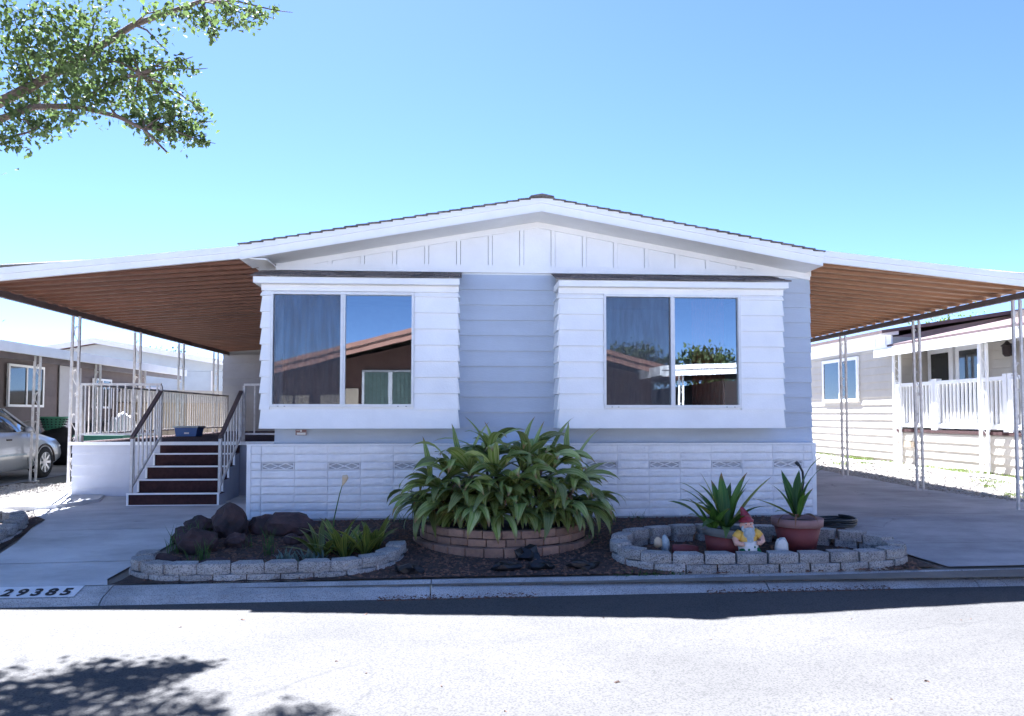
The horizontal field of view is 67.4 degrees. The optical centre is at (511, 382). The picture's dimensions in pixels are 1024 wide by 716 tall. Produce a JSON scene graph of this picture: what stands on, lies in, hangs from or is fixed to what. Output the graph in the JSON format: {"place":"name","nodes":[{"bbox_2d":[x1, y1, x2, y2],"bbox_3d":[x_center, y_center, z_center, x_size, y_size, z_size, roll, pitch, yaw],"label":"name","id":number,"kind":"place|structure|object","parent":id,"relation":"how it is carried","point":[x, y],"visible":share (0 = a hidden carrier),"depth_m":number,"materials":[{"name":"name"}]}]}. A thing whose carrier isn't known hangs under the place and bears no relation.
{"place":"outdoors","nodes":[
{"label":"outdoors","id":0,"kind":"place"},
{"bbox_2d":[0,465,71,485],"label":"driveway","id":1,"kind":"structure","parent":0,"point":[13,477],"depth_m":15.46,"materials":[{"name":"concrete"}]},
{"bbox_2d":[0,408,60,477],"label":"sedan car","id":2,"kind":"object","parent":1,"relation":"on","point":[15,432],"visible":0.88,"depth_m":14.31,"materials":[{"name":"silver metal"}]},
{"bbox_2d":[40,418,107,464],"bbox_3d":[-10.762,1.472,18.722,1.977,1.240,1.071,0,-2,-4],"label":"covered grill","id":3,"kind":"object","parent":1,"relation":"on","point":[60,435],"visible":0.2,"depth_m":18.36,"materials":[{"name":"black fabric"}]},
{"bbox_2d":[23,421,40,433],"bbox_3d":[-11.687,1.251,18.527,0.565,0.674,0.562,0,-2,-4],"label":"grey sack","id":4,"kind":"object","parent":3,"relation":"on","point":[27,423],"visible":0.09,"depth_m":18.48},
{"bbox_2d":[39,417,67,429],"bbox_3d":[-11.148,0.988,18.686,0.660,0.330,0.660,0,-2,-4],"label":"laundry basket","id":5,"kind":"object","parent":3,"relation":"on","point":[48,423],"visible":0.93,"depth_m":18.47,"materials":[{"name":"green plastic"}]},
{"bbox_2d":[0,340,186,481],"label":"neighbour awning","id":6,"kind":"object","parent":1,"relation":"on","point":[34,354],"visible":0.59,"depth_m":15.18,"materials":[{"name":"white paint"}]},
{"bbox_2d":[71,423,107,441],"bbox_3d":[-9.572,1.427,17.567,0.800,1.020,0.680,0,-2,-4],"label":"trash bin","id":7,"kind":"object","parent":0,"point":[73,430],"visible":0.07,"depth_m":17.27,"materials":[{"name":"black plastic"}]},
{"bbox_2d":[73,435,141,441],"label":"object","id":8,"kind":"object","parent":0,"point":[95,437],"visible":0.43,"depth_m":14.38,"materials":[{"name":"green plastic"}]},
{"bbox_2d":[0,586,1023,715],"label":"road","id":9,"kind":"structure","parent":0,"point":[653,654],"depth_m":5.28,"materials":[{"name":"grey asphalt"}]},
{"bbox_2d":[33,604,971,711],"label":"leaf litter","id":10,"kind":"object","parent":9,"relation":"on","point":[615,681],"visible":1,"depth_m":4.94,"materials":[{"name":"brown plant"}]},
{"bbox_2d":[0,568,1023,607],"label":"curb","id":11,"kind":"structure","parent":9,"relation":"on","point":[111,595],"depth_m":7.09,"materials":[{"name":"concrete"}]},
{"bbox_2d":[0,585,84,597],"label":"curb number","id":12,"kind":"object","parent":11,"relation":"on","point":[39,591],"visible":1,"depth_m":6.82,"materials":[{"name":"white paint"}]},
{"bbox_2d":[617,568,685,576],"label":"grass tufts","id":13,"kind":"object","parent":11,"relation":"on","point":[646,573],"visible":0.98,"depth_m":7.45,"materials":[{"name":"plant"}]},
{"bbox_2d":[377,584,892,600],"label":"leaf litter","id":14,"kind":"object","parent":9,"relation":"on","point":[462,597],"visible":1,"depth_m":7.14,"materials":[{"name":"brown plant"}]},
{"bbox_2d":[0,474,1023,588],"bbox_3d":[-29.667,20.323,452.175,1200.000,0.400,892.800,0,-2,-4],"label":"ground","id":15,"kind":"structure","parent":0,"point":[1007,571],"depth_m":7.45,"materials":[{"name":"grey concrete"}]},
{"bbox_2d":[0,516,44,548],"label":"garden bed","id":16,"kind":"object","parent":15,"relation":"on","point":[32,520],"visible":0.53,"depth_m":9.13,"materials":[{"name":"soil"}]},
{"bbox_2d":[0,509,28,543],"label":"block planter","id":17,"kind":"object","parent":16,"relation":"on","point":[14,522],"visible":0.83,"depth_m":8.86,"materials":[{"name":"grey concrete"}]},
{"bbox_2d":[0,482,71,519],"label":"gravel stones","id":18,"kind":"object","parent":15,"relation":"on","point":[22,488],"visible":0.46,"depth_m":12.89,"materials":[{"name":"white gravel"}]},
{"bbox_2d":[0,491,103,511],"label":"concrete pad","id":19,"kind":"object","parent":15,"relation":"on","point":[34,502],"visible":0.77,"depth_m":11.05,"materials":[{"name":"grey concrete"}]},
{"bbox_2d":[0,358,164,432],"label":"neighbour house","id":20,"kind":"structure","parent":15,"relation":"on","point":[16,380],"depth_m":20.44,"materials":[{"name":"brown"}]},
{"bbox_2d":[6,363,44,406],"bbox_3d":[-12.240,0.086,19.354,0.050,1.050,1.600,0,-2,-4],"label":"window","id":21,"kind":"structure","parent":20,"relation":"in","point":[19,377],"depth_m":19.14,"materials":[{"name":"white paint"}]},
{"bbox_2d":[58,365,81,427],"bbox_3d":[-12.397,0.452,21.535,0.024,1.800,1.200,0,-2,-4],"label":"door panel","id":22,"kind":"structure","parent":20,"relation":"in","point":[64,371],"depth_m":21.28,"materials":[{"name":"grey"}]},
{"bbox_2d":[92,378,111,408],"bbox_3d":[-12.508,0.332,23.439,0.050,0.900,1.200,0,-2,-4],"label":"window","id":23,"kind":"structure","parent":20,"relation":"in","point":[102,380],"depth_m":23.58,"materials":[{"name":"white paint"}]},
{"bbox_2d":[0,495,245,586],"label":"walkway","id":24,"kind":"structure","parent":15,"relation":"on","point":[103,540],"depth_m":8.49,"materials":[{"name":"concrete"}]},
{"bbox_2d":[43,338,222,390],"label":"house","id":25,"kind":"structure","parent":15,"relation":"on","point":[199,376],"depth_m":32.12,"materials":[{"name":"white"}]},
{"bbox_2d":[0,246,276,493],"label":"patio awning","id":26,"kind":"object","parent":15,"relation":"on","point":[209,299],"visible":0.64,"depth_m":11.43,"materials":[{"name":"wood"}]},
{"bbox_2d":[0,0,292,174],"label":"street tree","id":27,"kind":"object","parent":15,"relation":"on","point":[75,67],"visible":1,"depth_m":8.36,"materials":[{"name":"green plant"}]},
{"bbox_2d":[118,389,222,436],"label":"tan shed","id":28,"kind":"structure","parent":15,"relation":"on","point":[172,432],"depth_m":24.77,"materials":[{"name":"paint"}]},
{"bbox_2d":[68,383,274,505],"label":"entry deck","id":29,"kind":"structure","parent":15,"relation":"on","point":[209,468],"depth_m":11.93,"materials":[{"name":"white wood"}]},
{"bbox_2d":[173,426,204,435],"bbox_3d":[-6.378,0.956,15.179,0.480,0.198,0.440,0,-2,-4],"label":"storage tub","id":30,"kind":"object","parent":29,"relation":"on","point":[188,430],"visible":0.98,"depth_m":14.99,"materials":[{"name":"blue plastic"}]},
{"bbox_2d":[222,349,277,430],"bbox_3d":[-5.792,0.652,21.539,3.960,3.200,3.040,0,-2,-4],"label":"storage room","id":31,"kind":"object","parent":15,"relation":"on","point":[240,369],"visible":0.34,"depth_m":20.05,"materials":[{"name":"grey paint"}]},
{"bbox_2d":[129,540,407,583],"bbox_3d":[-2.350,1.784,7.609,2.720,0.245,0.944,1,-2,-13],"label":"block planter","id":32,"kind":"object","parent":15,"relation":"on","point":[145,564],"visible":0.81,"depth_m":7.23,"materials":[{"name":"grey concrete"}]},
{"bbox_2d":[112,516,940,583],"bbox_3d":[0.280,1.782,8.500,8.080,0.242,2.439,0,-2,-4],"label":"garden bed","id":33,"kind":"object","parent":15,"relation":"on","point":[130,579],"visible":0.29,"depth_m":7.96,"materials":[{"name":"soil"}]},
{"bbox_2d":[155,553,181,560],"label":"boulder","id":34,"kind":"object","parent":33,"relation":"on","point":[165,556],"visible":0.29,"depth_m":7.65,"materials":[{"name":"brown stone"}]},
{"bbox_2d":[171,526,196,543],"bbox_3d":[-3.566,1.707,8.465,0.358,0.256,0.336,0,-2,-4],"label":"boulder","id":35,"kind":"object","parent":33,"relation":"on","point":[180,529],"visible":0.16,"depth_m":8.39,"materials":[{"name":"brown stone"}]},
{"bbox_2d":[175,527,218,554],"bbox_3d":[-3.317,1.689,8.094,0.456,0.336,0.327,0,-2,-4],"label":"boulder","id":36,"kind":"object","parent":33,"relation":"on","point":[185,542],"visible":0.81,"depth_m":7.98,"materials":[{"name":"brown stone"}]},
{"bbox_2d":[183,515,212,531],"bbox_3d":[-3.592,1.659,8.870,0.345,0.267,0.294,-1,-3,19],"label":"boulder","id":37,"kind":"object","parent":33,"relation":"on","point":[202,519],"visible":0.47,"depth_m":8.79,"materials":[{"name":"brown stone"}]},
{"bbox_2d":[199,557,235,570],"bbox_3d":[-2.841,1.822,7.480,0.513,0.249,0.253,0,-2,-4],"label":"boulder","id":38,"kind":"object","parent":33,"relation":"on","point":[219,558],"visible":0.09,"depth_m":7.46,"materials":[{"name":"stone"}]},
{"bbox_2d":[165,520,277,560],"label":"grass tufts","id":39,"kind":"object","parent":33,"relation":"on","point":[268,552],"visible":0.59,"depth_m":7.97,"materials":[{"name":"green plant"}]},
{"bbox_2d":[211,502,247,537],"bbox_3d":[-3.199,1.595,8.713,0.400,0.492,0.354,1,-3,-23],"label":"boulder","id":40,"kind":"object","parent":33,"relation":"on","point":[228,518],"visible":0.83,"depth_m":8.59,"materials":[{"name":"brown stone"}]},
{"bbox_2d":[223,532,250,547],"bbox_3d":[-2.971,1.719,8.302,0.310,0.211,0.225,0,-2,-4],"label":"boulder","id":41,"kind":"object","parent":33,"relation":"on","point":[235,539],"visible":0.88,"depth_m":8.23,"materials":[{"name":"brown stone"}]},
{"bbox_2d":[248,514,271,534],"bbox_3d":[-2.873,1.669,8.919,0.391,0.298,0.318,0,-2,-4],"label":"boulder","id":42,"kind":"object","parent":33,"relation":"on","point":[255,524],"visible":0.54,"depth_m":8.80,"materials":[{"name":"brown stone"}]},
{"bbox_2d":[263,512,314,535],"bbox_3d":[-2.563,1.645,8.825,0.614,0.332,0.346,0,-2,-4],"label":"boulder","id":43,"kind":"object","parent":33,"relation":"on","point":[282,523],"visible":0.84,"depth_m":8.71,"materials":[{"name":"brown stone"}]},
{"bbox_2d":[282,533,302,544],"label":"boulder","id":44,"kind":"object","parent":33,"relation":"on","point":[289,540],"visible":0.72,"depth_m":8.37,"materials":[{"name":"brown stone"}]},
{"bbox_2d":[265,547,329,566],"bbox_3d":[-2.098,1.739,7.706,0.667,0.181,0.570,0,-2,-4],"label":"grey leaf plant","id":45,"kind":"object","parent":33,"relation":"on","point":[287,555],"visible":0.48,"depth_m":7.70,"materials":[{"name":"plant"}]},
{"bbox_2d":[331,475,347,552],"bbox_3d":[-1.813,1.378,8.073,0.179,0.823,0.071,0,-2,-4],"label":"calla flower","id":46,"kind":"object","parent":33,"relation":"on","point":[344,478],"visible":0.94,"depth_m":8.08,"materials":[{"name":"plant"}]},
{"bbox_2d":[280,515,399,556],"bbox_3d":[-1.771,1.588,8.079,1.045,0.440,1.057,0,-2,10],"label":"clivia plant","id":47,"kind":"object","parent":33,"relation":"on","point":[366,542],"visible":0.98,"depth_m":7.99,"materials":[{"name":"green plant"}]},
{"bbox_2d":[394,563,423,573],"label":"rock","id":48,"kind":"object","parent":33,"relation":"on","point":[408,568],"visible":0.97,"depth_m":7.39,"materials":[{"name":"grey stone"}]},
{"bbox_2d":[242,512,644,549],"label":"grass tufts","id":49,"kind":"object","parent":33,"relation":"on","point":[407,519],"visible":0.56,"depth_m":8.59,"materials":[{"name":"plant"}]},
{"bbox_2d":[413,520,592,557],"bbox_3d":[-0.076,1.706,8.456,2.090,0.269,1.085,0,-2,-4],"label":"brick planter","id":50,"kind":"object","parent":33,"relation":"on","point":[478,540],"visible":0.8,"depth_m":8.12,"materials":[{"name":"brick"}]},
{"bbox_2d":[387,417,625,544],"bbox_3d":[-0.039,1.077,8.650,2.790,1.398,1.693,0,-2,-4],"label":"strap leaf plant","id":51,"kind":"object","parent":50,"relation":"in","point":[472,500],"visible":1,"depth_m":8.40,"materials":[{"name":"green plant"}]},
{"bbox_2d":[490,561,521,570],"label":"rock","id":52,"kind":"object","parent":33,"relation":"on","point":[505,566],"visible":0.96,"depth_m":7.49,"materials":[{"name":"grey stone"}]},
{"bbox_2d":[514,544,539,560],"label":"rock","id":53,"kind":"object","parent":33,"relation":"on","point":[529,552],"visible":0.74,"depth_m":7.88,"materials":[{"name":"grey stone"}]},
{"bbox_2d":[141,515,921,580],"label":"mulch chips","id":54,"kind":"object","parent":33,"relation":"on","point":[448,560],"visible":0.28,"depth_m":8.03,"materials":[{"name":"brown wood"}]},
{"bbox_2d":[527,559,554,569],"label":"rock","id":55,"kind":"object","parent":33,"relation":"on","point":[539,564],"visible":0.91,"depth_m":7.54,"materials":[{"name":"grey stone"}]},
{"bbox_2d":[566,559,600,569],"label":"rock","id":56,"kind":"object","parent":33,"relation":"on","point":[582,564],"visible":1,"depth_m":7.56,"materials":[{"name":"grey stone"}]},
{"bbox_2d":[654,535,669,550],"bbox_3d":[1.564,1.686,8.025,0.172,0.201,0.084,0,-2,-4],"label":"stone figurine","id":57,"kind":"object","parent":33,"relation":"on","point":[663,543],"visible":0.95,"depth_m":8.00,"materials":[{"name":"white stone"}]},
{"bbox_2d":[672,544,698,553],"bbox_3d":[1.806,1.737,8.012,0.269,0.105,0.115,0,-2,-4],"label":"clay log","id":58,"kind":"object","parent":33,"relation":"on","point":[681,547],"visible":0.69,"depth_m":7.97,"materials":[{"name":"red ceramic"}]},
{"bbox_2d":[702,524,740,556],"bbox_3d":[2.270,1.653,8.084,0.529,0.301,0.530,0,-2,-4],"label":"plant pot","id":59,"kind":"object","parent":33,"relation":"on","point":[715,540],"visible":0.47,"depth_m":7.91,"materials":[{"name":"red ceramic"}]},
{"bbox_2d":[670,473,770,538],"bbox_3d":[2.216,1.284,7.966,1.034,0.691,0.816,1,-3,-25],"label":"potted strap plant","id":60,"kind":"object","parent":59,"relation":"in","point":[721,515],"visible":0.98,"depth_m":8.10,"materials":[{"name":"green plant"}]},
{"bbox_2d":[732,507,765,551],"bbox_3d":[2.404,1.549,7.820,0.330,0.568,0.225,0,-2,-4],"label":"garden gnome","id":61,"kind":"object","parent":33,"relation":"on","point":[747,536],"visible":0.92,"depth_m":7.78,"materials":[{"name":"ceramic"}]},
{"bbox_2d":[610,523,907,573],"bbox_3d":[2.568,1.746,8.189,3.091,0.323,1.346,0,-2,-4],"label":"block planter","id":62,"kind":"object","parent":33,"relation":"on","point":[876,551],"visible":0.81,"depth_m":7.66,"materials":[{"name":"grey concrete"}]},
{"bbox_2d":[774,537,788,549],"bbox_3d":[2.766,1.694,7.884,0.140,0.215,0.112,0,-2,-4],"label":"white figurine","id":63,"kind":"object","parent":33,"relation":"on","point":[781,543],"visible":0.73,"depth_m":7.85,"materials":[{"name":"white ceramic"}]},
{"bbox_2d":[771,514,823,551],"bbox_3d":[3.038,1.614,8.176,0.530,0.360,0.530,0,-2,-4],"label":"plant pot","id":64,"kind":"object","parent":33,"relation":"on","point":[803,533],"visible":0.82,"depth_m":8.00,"materials":[{"name":"red ceramic"}]},
{"bbox_2d":[757,457,823,525],"bbox_3d":[2.977,1.137,8.098,0.734,0.721,0.555,2,-3,-41],"label":"potted strap plant","id":65,"kind":"object","parent":64,"relation":"in","point":[797,497],"visible":1,"depth_m":8.24,"materials":[{"name":"green plant"}]},
{"bbox_2d":[795,461,803,490],"bbox_3d":[3.181,1.310,8.487,0.099,0.895,0.088,-1,-3,23],"label":"flower stalk","id":66,"kind":"object","parent":65,"relation":"attached to","point":[797,463],"visible":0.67,"depth_m":8.49,"materials":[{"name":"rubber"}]},
{"bbox_2d":[237,193,825,520],"bbox_3d":[-0.183,0.113,17.845,7.329,4.168,17.065,0,-2,-4],"label":"manufactured home","id":67,"kind":"object","parent":15,"relation":"on","point":[552,312],"visible":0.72,"depth_m":9.81,"materials":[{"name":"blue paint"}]},
{"bbox_2d":[296,430,306,434],"bbox_3d":[-2.664,0.627,9.697,0.135,0.070,0.008,0,-2,-4],"label":"lot sticker","id":68,"kind":"object","parent":67,"relation":"attached to","point":[301,432],"visible":1,"depth_m":9.69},
{"bbox_2d":[283,295,340,403],"bbox_3d":[-2.565,-0.362,9.877,0.730,1.650,0.050,0,-2,-4],"label":"curtain","id":69,"kind":"object","parent":67,"relation":"hanging from","point":[303,385],"visible":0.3,"depth_m":9.88,"materials":[{"name":"grey fabric"}]},
{"bbox_2d":[250,270,461,428],"bbox_3d":[-1.890,-0.442,9.528,2.524,2.011,0.631,0,-2,-4],"label":"bay window","id":70,"kind":"structure","parent":67,"relation":"in","point":[435,343],"depth_m":9.38,"materials":[{"name":"white paint"}]},
{"bbox_2d":[551,274,791,427],"bbox_3d":[2.006,-0.431,9.783,2.954,2.011,0.631,0,-2,-4],"label":"bay window","id":71,"kind":"structure","parent":67,"relation":"in","point":[580,357],"depth_m":9.61,"materials":[{"name":"white paint"}]},
{"bbox_2d":[811,308,1023,476],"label":"neighbour house","id":72,"kind":"structure","parent":15,"relation":"on","point":[967,394],"depth_m":18.98,"materials":[{"name":"beige"}]},
{"bbox_2d":[822,356,859,402],"bbox_3d":[9.536,-0.064,22.344,0.050,1.260,2.100,0,-2,-4],"label":"window","id":73,"kind":"structure","parent":72,"relation":"in","point":[830,368],"depth_m":22.37,"materials":[{"name":"white paint"}]},
{"bbox_2d":[927,347,956,428],"bbox_3d":[10.673,0.140,19.100,0.127,2.020,1.000,0,-2,-4],"label":"door","id":74,"kind":"structure","parent":72,"relation":"in","point":[941,362],"depth_m":18.96,"materials":[{"name":"white paint"}]},
{"bbox_2d":[955,343,985,429],"bbox_3d":[10.745,0.094,18.003,0.127,2.020,1.000,0,-2,-4],"label":"door","id":75,"kind":"structure","parent":72,"relation":"in","point":[966,355],"depth_m":18.02,"materials":[{"name":"white paint"}]},
{"bbox_2d":[1001,341,1011,356],"bbox_3d":[10.767,-0.742,16.691,0.268,0.340,0.240,1,-3,-26],"label":"porch lantern","id":76,"kind":"object","parent":72,"relation":"attached to","point":[1006,346],"visible":0.9,"depth_m":16.62,"materials":[{"name":"black metal"}]},
{"bbox_2d":[816,453,1022,501],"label":"gravel bed","id":77,"kind":"object","parent":15,"relation":"on","point":[950,484],"visible":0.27,"depth_m":14.79,"materials":[{"name":"beige gravel"}]},
{"bbox_2d":[816,454,1022,483],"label":"landscape cloth","id":78,"kind":"object","parent":77,"relation":"on","point":[945,471],"visible":0.81,"depth_m":16.45,"materials":[{"name":"white plastic"}]},
{"bbox_2d":[816,453,1022,497],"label":"weeds","id":79,"kind":"object","parent":77,"relation":"on","point":[963,470],"visible":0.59,"depth_m":16.35,"materials":[{"name":"green plant"}]},
{"bbox_2d":[908,304,1000,325],"bbox_3d":[22.384,-0.732,39.136,5.887,7.054,5.404,0,-2,-4],"label":"tree","id":80,"kind":"object","parent":15,"relation":"on","point":[949,317],"visible":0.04,"depth_m":38.60,"materials":[{"name":"green plant"}]},
{"bbox_2d":[0,0,1023,585],"label":"sky","id":81,"kind":"structure","parent":0,"point":[894,129],"materials":[{"name":"blue"}]},
{"bbox_2d":[816,469,1023,566],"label":"driveway","id":82,"kind":"structure","parent":0,"point":[949,529],"depth_m":9.82,"materials":[{"name":"concrete"}]},
{"bbox_2d":[818,514,857,527],"bbox_3d":[3.796,1.681,9.303,0.764,0.137,0.619,0,-2,-4],"label":"hose coil","id":83,"kind":"object","parent":82,"relation":"on","point":[846,521],"visible":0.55,"depth_m":9.11,"materials":[{"name":"rubber"}]},
{"bbox_2d":[810,251,1023,509],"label":"carport awning","id":84,"kind":"object","parent":82,"relation":"on","point":[852,292],"visible":0.52,"depth_m":11.28,"materials":[{"name":"brown wood"}]},
{"bbox_3d":[-8.579,1.638,16.922,0.340,0.556,0.400,0,-2,-4],"label":"bag stand","id":85,"kind":"object","parent":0,"visible":0},
{"bbox_2d":[110,412,135,432],"bbox_3d":[-8.584,1.043,16.946,0.604,0.813,0.522,0,-2,-4],"label":"plastic bag","id":86,"kind":"object","parent":85,"relation":"on","point":[119,422],"visible":0.2,"depth_m":16.77,"materials":[{"name":"white plastic"}]}
]}

